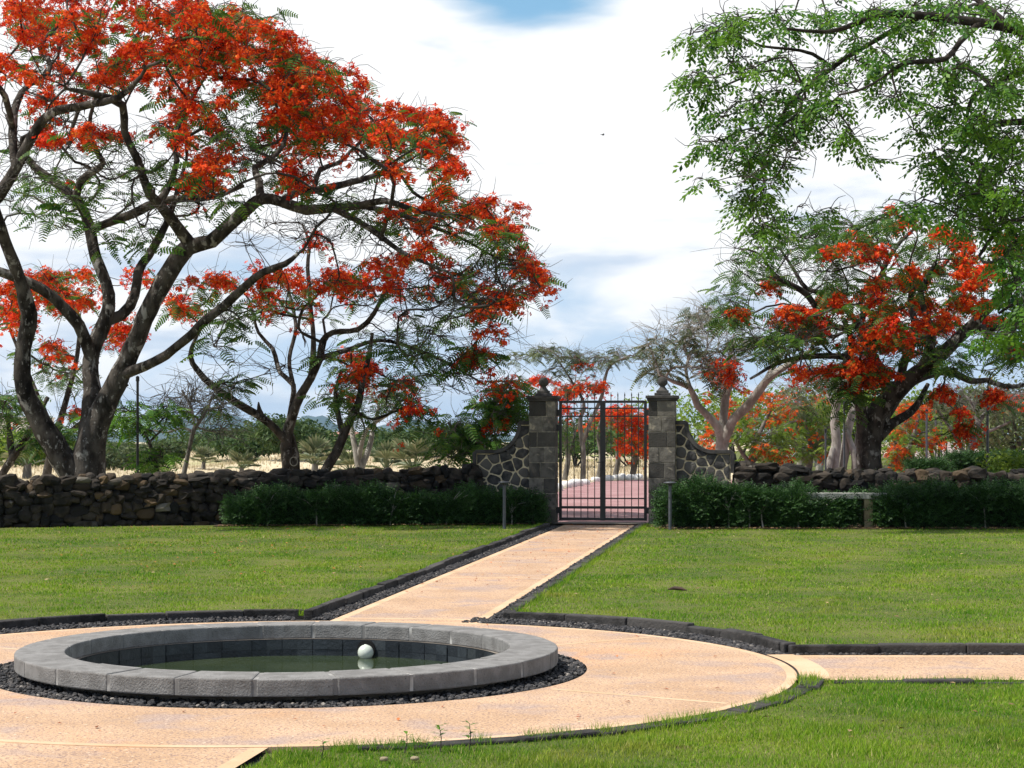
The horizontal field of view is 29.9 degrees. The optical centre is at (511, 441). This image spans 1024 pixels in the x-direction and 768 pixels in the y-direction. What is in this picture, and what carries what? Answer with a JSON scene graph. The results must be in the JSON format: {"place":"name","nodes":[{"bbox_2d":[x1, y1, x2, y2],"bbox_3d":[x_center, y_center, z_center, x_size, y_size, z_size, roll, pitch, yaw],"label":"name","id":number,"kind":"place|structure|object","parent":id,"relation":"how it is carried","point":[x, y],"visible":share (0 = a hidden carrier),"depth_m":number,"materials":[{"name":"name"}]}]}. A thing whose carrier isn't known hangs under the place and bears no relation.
{"place":"outdoors","nodes":[
{"label":"outdoors","id":0,"kind":"place"},
{"bbox_2d":[0,417,54,436],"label":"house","id":1,"kind":"structure","parent":0,"point":[13,428],"depth_m":326.46,"materials":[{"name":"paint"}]},
{"bbox_2d":[0,742,266,767],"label":"path","id":2,"kind":"structure","parent":0,"point":[17,755],"depth_m":9.78,"materials":[{"name":"concrete"}]},
{"bbox_2d":[71,413,255,441],"bbox_3d":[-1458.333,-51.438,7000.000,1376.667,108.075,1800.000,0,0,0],"label":"mountain","id":3,"kind":"structure","parent":0,"point":[160,436],"depth_m":6641.15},
{"bbox_2d":[14,621,557,705],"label":"pond","id":4,"kind":"structure","parent":0,"point":[100,662],"depth_m":13.40,"materials":[{"name":"stone"}]},
{"bbox_2d":[130,656,450,672],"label":"water","id":5,"kind":"structure","parent":4,"relation":"in","point":[261,664],"depth_m":14.58,"materials":[{"name":"green liquid"}]},
{"bbox_2d":[358,644,373,658],"bbox_3d":[-1.140,1.642,14.953,0.124,0.126,0.124,0,0,0],"label":"globe float","id":6,"kind":"object","parent":5,"relation":"on","point":[365,651],"visible":0.98,"depth_m":14.91,"materials":[{"name":"white plastic"}]},
{"bbox_2d":[0,621,796,752],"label":"paved circle","id":7,"kind":"object","parent":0,"point":[654,666],"visible":0.65,"depth_m":11.47,"materials":[{"name":"concrete"}]},
{"bbox_2d":[556,637,649,644],"bbox_3d":[0.644,1.599,15.330,1.260,0.001,0.056,0,0,-38],"label":"paved circle joint","id":8,"kind":"object","parent":7,"relation":"on","point":[601,641],"visible":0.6,"depth_m":15.36,"materials":[{"name":"concrete"}]},
{"bbox_2d":[551,688,726,703],"bbox_3d":[0.787,1.599,12.070,1.260,0.001,0.056,0,0,33],"label":"paved circle joint","id":9,"kind":"object","parent":7,"relation":"on","point":[640,696],"visible":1,"depth_m":12.04,"materials":[{"name":"concrete"}]},
{"bbox_2d":[348,617,469,619],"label":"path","id":10,"kind":"structure","parent":0,"point":[408,618],"depth_m":17.40,"materials":[{"name":"concrete"}]},
{"bbox_2d":[0,442,887,525],"bbox_3d":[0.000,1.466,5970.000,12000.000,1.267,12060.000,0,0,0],"label":"ground","id":11,"kind":"structure","parent":0,"point":[304,465],"depth_m":99.43,"materials":[{"name":"plant"}]},
{"bbox_2d":[0,435,44,478],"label":"fan palm","id":12,"kind":"object","parent":11,"relation":"on","point":[27,470],"visible":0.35,"depth_m":69.85,"materials":[{"name":"green plant"}]},
{"bbox_2d":[0,425,63,467],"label":"shrub","id":13,"kind":"object","parent":11,"relation":"on","point":[2,448],"visible":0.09,"depth_m":89.39,"materials":[{"name":"green plant"}]},
{"bbox_2d":[0,372,77,475],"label":"slender tree","id":14,"kind":"object","parent":11,"relation":"on","point":[7,412],"visible":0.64,"depth_m":40.75,"materials":[{"name":"green plant"}]},
{"bbox_2d":[0,251,170,474],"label":"flame tree","id":15,"kind":"object","parent":11,"relation":"on","point":[55,281],"visible":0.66,"depth_m":49.24,"materials":[{"name":"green plant"}]},
{"bbox_2d":[34,444,142,470],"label":"shrub","id":16,"kind":"object","parent":11,"relation":"on","point":[112,456],"visible":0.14,"depth_m":94.22,"materials":[{"name":"green plant"}]},
{"bbox_2d":[111,442,152,448],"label":"shrub","id":17,"kind":"object","parent":11,"relation":"on","point":[126,445],"visible":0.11,"depth_m":171.63,"materials":[{"name":"green plant"}]},
{"bbox_2d":[107,446,162,469],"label":"shrub","id":18,"kind":"object","parent":11,"relation":"on","point":[130,449],"visible":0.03,"depth_m":99.38,"materials":[{"name":"green plant"}]},
{"bbox_2d":[70,387,202,474],"bbox_3d":[-7.909,0.083,40.463,2.762,2.534,2.980,0,0,0],"label":"flame tree","id":19,"kind":"object","parent":11,"relation":"on","point":[173,420],"visible":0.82,"depth_m":40.08,"materials":[{"name":"green plant"}]},
{"bbox_2d":[136,376,138,472],"bbox_3d":[-7.722,0.145,39.600,0.105,3.011,0.105,0,0,0],"label":"lamp post","id":20,"kind":"object","parent":11,"relation":"on","point":[137,421],"visible":0.57,"depth_m":39.58,"materials":[{"name":"black metal"}]},
{"bbox_2d":[126,442,186,466],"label":"shrub","id":21,"kind":"object","parent":11,"relation":"on","point":[181,450],"visible":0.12,"depth_m":108.83,"materials":[{"name":"green plant"}]},
{"bbox_2d":[140,439,173,450],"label":"shrub","id":22,"kind":"object","parent":11,"relation":"on","point":[155,442],"visible":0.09,"depth_m":205.79,"materials":[{"name":"green plant"}]},
{"bbox_2d":[123,357,265,472],"bbox_3d":[-6.871,-0.311,41.866,3.016,3.152,2.883,0,0,0],"label":"slender tree","id":23,"kind":"object","parent":11,"relation":"on","point":[207,409],"visible":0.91,"depth_m":41.89,"materials":[{"name":"green plant"}]},
{"bbox_2d":[158,425,253,451],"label":"shrub","id":24,"kind":"object","parent":11,"relation":"on","point":[186,438],"visible":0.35,"depth_m":187.38,"materials":[{"name":"green plant"}]},
{"bbox_2d":[190,445,221,468],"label":"fan palm","id":25,"kind":"object","parent":11,"relation":"on","point":[210,454],"visible":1,"depth_m":95.78,"materials":[{"name":"green plant"}]},
{"bbox_2d":[212,426,263,452],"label":"shrub","id":26,"kind":"object","parent":11,"relation":"on","point":[235,433],"visible":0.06,"depth_m":187.99,"materials":[{"name":"green plant"}]},
{"bbox_2d":[197,433,280,458],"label":"shrub","id":27,"kind":"object","parent":11,"relation":"on","point":[239,448],"visible":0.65,"depth_m":118.16,"materials":[{"name":"green plant"}]},
{"bbox_2d":[0,463,484,527],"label":"stone wall","id":28,"kind":"structure","parent":11,"relation":"on","point":[91,499],"depth_m":35.76,"materials":[{"name":"grey stone"}]},
{"bbox_2d":[225,448,262,470],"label":"fan palm","id":29,"kind":"object","parent":11,"relation":"on","point":[247,460],"visible":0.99,"depth_m":91.79,"materials":[{"name":"green plant"}]},
{"bbox_2d":[0,0,572,476],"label":"flame tree","id":30,"kind":"object","parent":11,"relation":"on","point":[202,42],"visible":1,"depth_m":36.26,"materials":[{"name":"red plant"}]},
{"bbox_2d":[242,420,337,439],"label":"shrub","id":31,"kind":"object","parent":11,"relation":"on","point":[300,424],"visible":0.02,"depth_m":188.27,"materials":[{"name":"green plant"}]},
{"bbox_2d":[235,413,348,453],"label":"shrub","id":32,"kind":"object","parent":11,"relation":"on","point":[266,433],"visible":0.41,"depth_m":104.48,"materials":[{"name":"green plant"}]},
{"bbox_2d":[297,434,338,471],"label":"fan palm","id":33,"kind":"object","parent":11,"relation":"on","point":[310,447],"visible":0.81,"depth_m":79.78,"materials":[{"name":"green plant"}]},
{"bbox_2d":[155,200,486,469],"bbox_3d":[-4.365,-1.999,43.949,8.361,7.255,6.121,0,0,0],"label":"flame tree","id":34,"kind":"object","parent":11,"relation":"on","point":[342,285],"visible":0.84,"depth_m":43.44,"materials":[{"name":"red plant"}]},
{"bbox_2d":[333,448,373,470],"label":"fan palm","id":35,"kind":"object","parent":11,"relation":"on","point":[346,458],"visible":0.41,"depth_m":75.66,"materials":[{"name":"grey plant"}]},
{"bbox_2d":[297,333,452,471],"bbox_3d":[-2.888,-0.534,41.673,3.094,3.610,2.989,0,0,-17],"label":"flame tree","id":36,"kind":"object","parent":11,"relation":"on","point":[410,409],"visible":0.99,"depth_m":41.36,"materials":[{"name":"red plant"}]},
{"bbox_2d":[328,363,425,467],"bbox_3d":[-3.297,-0.390,47.018,2.447,3.617,3.492,0,0,0],"label":"slender tree","id":37,"kind":"object","parent":11,"relation":"on","point":[357,454],"visible":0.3,"depth_m":46.93,"materials":[{"name":"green plant"}]},
{"bbox_2d":[345,427,410,450],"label":"shrub","id":38,"kind":"object","parent":11,"relation":"on","point":[348,444],"visible":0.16,"depth_m":173.36,"materials":[{"name":"green plant"}]},
{"bbox_2d":[365,439,402,469],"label":"fan palm","id":39,"kind":"object","parent":11,"relation":"on","point":[381,453],"visible":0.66,"depth_m":77.65,"materials":[{"name":"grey plant"}]},
{"bbox_2d":[355,420,453,458],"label":"shrub","id":40,"kind":"object","parent":11,"relation":"on","point":[405,434],"visible":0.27,"depth_m":119.34,"materials":[{"name":"green plant"}]},
{"bbox_2d":[390,437,433,468],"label":"fan palm","id":41,"kind":"object","parent":11,"relation":"on","point":[410,451],"visible":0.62,"depth_m":71.58,"materials":[{"name":"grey plant"}]},
{"bbox_2d":[403,368,537,468],"bbox_3d":[-0.775,-0.061,42.428,3.234,3.240,3.217,0,0,0],"label":"flame tree","id":42,"kind":"object","parent":11,"relation":"on","point":[469,438],"visible":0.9,"depth_m":41.83,"materials":[{"name":"green plant"}]},
{"bbox_2d":[558,417,592,479],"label":"slender tree","id":43,"kind":"object","parent":11,"relation":"on","point":[564,440],"visible":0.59,"depth_m":79.92,"materials":[{"name":"green plant"}]},
{"bbox_2d":[503,335,659,478],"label":"flame tree","id":44,"kind":"object","parent":11,"relation":"on","point":[572,388],"visible":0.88,"depth_m":77.68,"materials":[{"name":"red plant"}]},
{"bbox_2d":[558,407,623,466],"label":"shrub","id":45,"kind":"object","parent":11,"relation":"on","point":[590,445],"visible":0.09,"depth_m":119.31,"materials":[{"name":"green plant"}]},
{"bbox_2d":[583,418,619,476],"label":"slender tree","id":46,"kind":"object","parent":11,"relation":"on","point":[597,430],"visible":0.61,"depth_m":81.92,"materials":[{"name":"green plant"}]},
{"bbox_2d":[576,403,648,474],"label":"flame tree","id":47,"kind":"object","parent":11,"relation":"on","point":[611,412],"visible":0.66,"depth_m":82.95,"materials":[{"name":"red plant"}]},
{"bbox_2d":[606,427,630,474],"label":"slender tree","id":48,"kind":"object","parent":11,"relation":"on","point":[615,467],"visible":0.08,"depth_m":87.90,"materials":[{"name":"green plant"}]},
{"bbox_2d":[564,426,696,466],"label":"shrub","id":49,"kind":"object","parent":11,"relation":"on","point":[611,453],"visible":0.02,"depth_m":124.81,"materials":[{"name":"green plant"}]},
{"bbox_2d":[605,290,814,449],"bbox_3d":[4.689,-1.153,49.951,5.058,5.685,5.078,0,0,-13],"label":"flame tree","id":50,"kind":"object","parent":11,"relation":"on","point":[726,375],"visible":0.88,"depth_m":49.36,"materials":[{"name":"grey plant"}]},
{"bbox_2d":[623,383,811,462],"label":"shrub","id":51,"kind":"object","parent":11,"relation":"on","point":[715,407],"visible":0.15,"depth_m":119.83,"materials":[{"name":"yellow plant"}]},
{"bbox_2d":[698,379,807,465],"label":"flame tree","id":52,"kind":"object","parent":11,"relation":"on","point":[768,450],"visible":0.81,"depth_m":65.53,"materials":[{"name":"orange plant"}]},
{"bbox_2d":[690,394,853,469],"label":"flame tree","id":53,"kind":"object","parent":11,"relation":"on","point":[815,440],"visible":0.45,"depth_m":73.35,"materials":[{"name":"green plant"}]},
{"bbox_2d":[756,352,855,469],"bbox_3d":[8.765,-0.455,55.742,3.287,4.700,4.313,0,0,0],"label":"tree","id":54,"kind":"object","parent":11,"relation":"on","point":[835,458],"visible":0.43,"depth_m":55.93,"materials":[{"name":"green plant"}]},
{"bbox_2d":[824,428,826,469],"bbox_3d":[8.493,0.644,52.000,0.099,2.013,0.099,0,0,0],"label":"lamp post","id":55,"kind":"object","parent":11,"relation":"on","point":[825,430],"visible":0.57,"depth_m":51.98,"materials":[{"name":"black metal"}]},
{"bbox_2d":[843,397,844,467],"bbox_3d":[8.650,0.165,50.000,0.108,2.970,0.108,0,0,0],"label":"lamp post","id":56,"kind":"object","parent":11,"relation":"on","point":[844,441],"visible":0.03,"depth_m":49.97,"materials":[{"name":"black metal"}]},
{"bbox_2d":[771,359,917,456],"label":"shrub","id":57,"kind":"object","parent":11,"relation":"on","point":[854,425],"visible":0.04,"depth_m":103.75,"materials":[{"name":"green plant"}]},
{"bbox_2d":[692,185,1023,469],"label":"flame tree","id":58,"kind":"object","parent":11,"relation":"on","point":[884,331],"visible":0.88,"depth_m":43.60,"materials":[{"name":"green plant"}]},
{"bbox_2d":[732,461,1023,522],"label":"stone wall","id":59,"kind":"structure","parent":11,"relation":"on","point":[841,479],"depth_m":36.63,"materials":[{"name":"grey stone"}]},
{"bbox_2d":[881,390,950,471],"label":"flame tree","id":60,"kind":"object","parent":11,"relation":"on","point":[898,449],"visible":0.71,"depth_m":59.28,"materials":[{"name":"green plant"}]},
{"bbox_2d":[885,386,961,457],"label":"shrub","id":61,"kind":"object","parent":11,"relation":"on","point":[912,398],"visible":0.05,"depth_m":93.78,"materials":[{"name":"plant"}]},
{"bbox_2d":[896,455,954,472],"bbox_3d":[11.444,1.013,52.966,1.586,1.340,1.476,0,0,0],"label":"hedge","id":62,"kind":"object","parent":11,"relation":"on","point":[924,464],"visible":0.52,"depth_m":52.61,"materials":[{"name":"green plant"}]},
{"bbox_2d":[925,409,927,460],"bbox_3d":[12.528,0.330,58.000,0.125,2.640,0.125,0,0,0],"label":"lamp post","id":63,"kind":"object","parent":11,"relation":"on","point":[926,433],"visible":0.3,"depth_m":57.97,"materials":[{"name":"black metal"}]},
{"bbox_2d":[888,434,1003,457],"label":"house","id":64,"kind":"structure","parent":11,"relation":"on","point":[950,449],"depth_m":186.55,"materials":[{"name":"paint"}]},
{"bbox_2d":[910,365,1023,453],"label":"flame tree","id":65,"kind":"object","parent":11,"relation":"on","point":[969,397],"visible":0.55,"depth_m":63.77,"materials":[{"name":"red plant"}]},
{"bbox_2d":[925,384,1023,449],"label":"shrub","id":66,"kind":"object","parent":11,"relation":"on","point":[1019,417],"visible":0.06,"depth_m":82.20,"materials":[{"name":"plant"}]},
{"bbox_2d":[937,366,1023,451],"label":"tree","id":67,"kind":"object","parent":11,"relation":"on","point":[1008,439],"visible":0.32,"depth_m":74.41,"materials":[{"name":"green plant"}]},
{"bbox_2d":[939,447,1023,471],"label":"hedge","id":68,"kind":"object","parent":11,"relation":"on","point":[964,459],"visible":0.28,"depth_m":54.56,"materials":[{"name":"green plant"}]},
{"bbox_2d":[986,389,988,471],"bbox_3d":[11.640,0.177,47.000,0.125,2.945,0.125,0,0,0],"label":"lamp post","id":69,"kind":"object","parent":11,"relation":"on","point":[987,437],"visible":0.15,"depth_m":46.97,"materials":[{"name":"black metal"}]},
{"bbox_2d":[974,446,1023,472],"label":"shrub","id":70,"kind":"object","parent":11,"relation":"on","point":[1004,465],"visible":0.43,"depth_m":45.87,"materials":[{"name":"green plant"}]},
{"bbox_2d":[330,524,636,622],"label":"path","id":71,"kind":"structure","parent":0,"point":[444,597],"depth_m":22.01,"materials":[{"name":"concrete"}]},
{"bbox_2d":[7,524,719,730],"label":"fallen petals","id":72,"kind":"object","parent":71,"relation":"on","point":[360,566],"visible":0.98,"depth_m":27.21,"materials":[{"name":"red plant"}]},
{"bbox_2d":[447,577,545,578],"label":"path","id":73,"kind":"structure","parent":0,"point":[481,577],"depth_m":22.64,"materials":[{"name":"concrete"}]},
{"bbox_2d":[300,415,715,441],"bbox_3d":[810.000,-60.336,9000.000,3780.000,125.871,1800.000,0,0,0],"label":"mountain","id":74,"kind":"structure","parent":0,"point":[322,419],"depth_m":8860.14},
{"bbox_2d":[0,522,1023,767],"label":"lawn","id":75,"kind":"structure","parent":0,"point":[866,632],"depth_m":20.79,"materials":[{"name":"plant"}]},
{"bbox_2d":[214,522,534,525],"bbox_3d":[-2.525,1.551,36.325,5.950,0.001,2.150,0,0,0],"label":"soil bed","id":76,"kind":"object","parent":75,"relation":"on","point":[306,525],"visible":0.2,"depth_m":35.49,"materials":[{"name":"brown soil"}]},
{"bbox_2d":[217,478,551,526],"bbox_3d":[-2.345,1.143,36.021,6.306,0.982,1.377,0,0,-8],"label":"hedge","id":77,"kind":"object","parent":76,"relation":"on","point":[330,504],"visible":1,"depth_m":35.70,"materials":[{"name":"green plant"}]},
{"bbox_2d":[462,720,475,748],"bbox_3d":[-0.221,1.531,10.016,0.105,0.159,0.104,0,0,-37],"label":"weed","id":78,"kind":"object","parent":75,"relation":"on","point":[468,727],"visible":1,"depth_m":10.01,"materials":[{"name":"green plant"}]},
{"bbox_2d":[498,481,510,528],"bbox_3d":[-0.138,1.143,34.500,0.236,0.865,0.236,0,0,0],"label":"bollard lamp","id":79,"kind":"object","parent":75,"relation":"on","point":[504,483],"visible":1,"depth_m":34.47,"materials":[{"name":"black metal"}]},
{"bbox_2d":[16,523,1020,741],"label":"fallen leaves","id":80,"kind":"object","parent":75,"relation":"on","point":[627,539],"visible":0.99,"depth_m":34.20,"materials":[{"name":"brown plant"}]},
{"bbox_2d":[645,377,678,522],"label":"gate pillar","id":81,"kind":"structure","parent":75,"relation":"on","point":[662,417],"depth_m":36.80,"materials":[{"name":"grey stone"}]},
{"bbox_2d":[603,392,648,520],"bbox_3d":[2.220,0.284,37.139,0.932,2.488,0.090,0,0,8],"label":"gate leaf","id":82,"kind":"object","parent":81,"relation":"attached to","point":[638,507],"visible":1,"depth_m":37.12,"materials":[{"name":"black metal"}]},
{"bbox_2d":[663,482,676,529],"bbox_3d":[2.812,1.143,34.150,0.236,0.865,0.236,0,0,0],"label":"bollard lamp","id":83,"kind":"object","parent":75,"relation":"on","point":[670,484],"visible":0.96,"depth_m":34.12,"materials":[{"name":"black metal"}]},
{"bbox_2d":[675,421,734,492],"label":"wing wall","id":84,"kind":"structure","parent":75,"relation":"on","point":[692,454],"depth_m":36.83,"materials":[{"name":"stone"}]},
{"bbox_2d":[661,0,1023,366],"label":"leafy tree","id":85,"kind":"object","parent":75,"relation":"on","point":[984,194],"visible":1,"depth_m":32.50,"materials":[{"name":"green plant"}]},
{"bbox_2d":[661,523,1023,528],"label":"soil bed","id":86,"kind":"object","parent":75,"relation":"on","point":[874,527],"visible":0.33,"depth_m":34.27,"materials":[{"name":"brown soil"}]},
{"bbox_2d":[650,469,865,528],"bbox_3d":[4.453,1.062,34.814,3.939,1.125,1.440,0,0,0],"label":"hedge","id":87,"kind":"object","parent":86,"relation":"on","point":[724,505],"visible":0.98,"depth_m":34.45,"materials":[{"name":"green plant"}]},
{"bbox_2d":[805,492,886,527],"bbox_3d":[6.035,1.245,34.740,1.420,0.640,0.400,0,0,0],"label":"stone bench","id":88,"kind":"object","parent":86,"relation":"on","point":[866,502],"visible":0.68,"depth_m":34.54,"materials":[{"name":"grey stone"}]},
{"bbox_2d":[860,474,1023,529],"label":"hedge","id":89,"kind":"object","parent":86,"relation":"on","point":[985,504],"visible":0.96,"depth_m":34.43,"materials":[{"name":"green plant"}]},
{"bbox_2d":[0,0,1023,441],"label":"sky","id":90,"kind":"structure","parent":0,"point":[540,82],"materials":[{"name":"white"}]},
{"bbox_2d":[0,525,1023,767],"bbox_3d":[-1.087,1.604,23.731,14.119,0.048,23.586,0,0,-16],"label":"gravel","id":91,"kind":"structure","parent":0,"point":[571,666],"depth_m":13.95,"materials":[{"name":"black gravel"}]},
{"bbox_2d":[0,609,303,629],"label":"kerb","id":92,"kind":"structure","parent":91,"relation":"on","point":[19,623],"depth_m":17.23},
{"bbox_2d":[304,523,549,620],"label":"kerb","id":93,"kind":"structure","parent":91,"relation":"on","point":[320,609],"depth_m":21.74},
{"bbox_2d":[503,522,646,618],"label":"kerb","id":94,"kind":"structure","parent":91,"relation":"on","point":[507,612],"depth_m":21.68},
{"bbox_2d":[358,687,812,751],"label":"kerb","id":95,"kind":"structure","parent":91,"relation":"on","point":[582,732],"depth_m":10.47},
{"bbox_2d":[510,612,795,652],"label":"kerb","id":96,"kind":"structure","parent":91,"relation":"on","point":[756,639],"depth_m":16.30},
{"bbox_2d":[788,643,1023,654],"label":"kerb","id":97,"kind":"structure","parent":91,"relation":"on","point":[942,648],"depth_m":14.46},
{"bbox_2d":[832,678,1023,684],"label":"kerb","id":98,"kind":"structure","parent":91,"relation":"on","point":[941,680],"depth_m":12.80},
{"bbox_2d":[526,377,560,523],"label":"gate pillar","id":99,"kind":"structure","parent":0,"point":[543,442],"depth_m":37.10,"materials":[{"name":"grey stone"}]},
{"bbox_2d":[556,393,602,520],"bbox_3d":[1.295,0.284,37.229,0.934,2.488,0.136,0,0,9],"label":"gate leaf","id":100,"kind":"object","parent":99,"relation":"attached to","point":[559,429],"visible":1,"depth_m":37.24,"materials":[{"name":"black metal"}]},
{"bbox_2d":[558,453,950,521],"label":"road","id":101,"kind":"structure","parent":0,"point":[611,490],"depth_m":51.77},
{"bbox_2d":[473,421,529,492],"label":"wing wall","id":102,"kind":"structure","parent":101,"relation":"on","point":[509,462],"depth_m":37.32,"materials":[{"name":"stone"}]},
{"bbox_2d":[551,522,640,523],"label":"gate sill","id":103,"kind":"structure","parent":101,"relation":"on","point":[597,523],"depth_m":36.99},
{"bbox_2d":[796,678,824,689],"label":"kerb","id":104,"kind":"structure","parent":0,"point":[817,686],"depth_m":12.57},
{"bbox_2d":[735,451,900,472],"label":"verge","id":105,"kind":"structure","parent":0,"point":[738,454],"depth_m":146.99,"materials":[{"name":"plant"}]},
{"bbox_2d":[793,400,846,469],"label":"avenue tree","id":106,"kind":"object","parent":105,"relation":"on","point":[820,466],"visible":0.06,"depth_m":99.81,"materials":[{"name":"green plant"}]},
{"bbox_2d":[769,655,1023,679],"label":"path","id":107,"kind":"structure","parent":0,"point":[836,667],"depth_m":13.76,"materials":[{"name":"concrete"}]},
{"bbox_2d":[769,654,829,678],"bbox_3d":[2.054,1.597,13.684,0.291,0.001,1.477,0,0,0],"label":"path border","id":108,"kind":"object","parent":107,"relation":"on","point":[801,664],"visible":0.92,"depth_m":13.70,"materials":[{"name":"concrete"}]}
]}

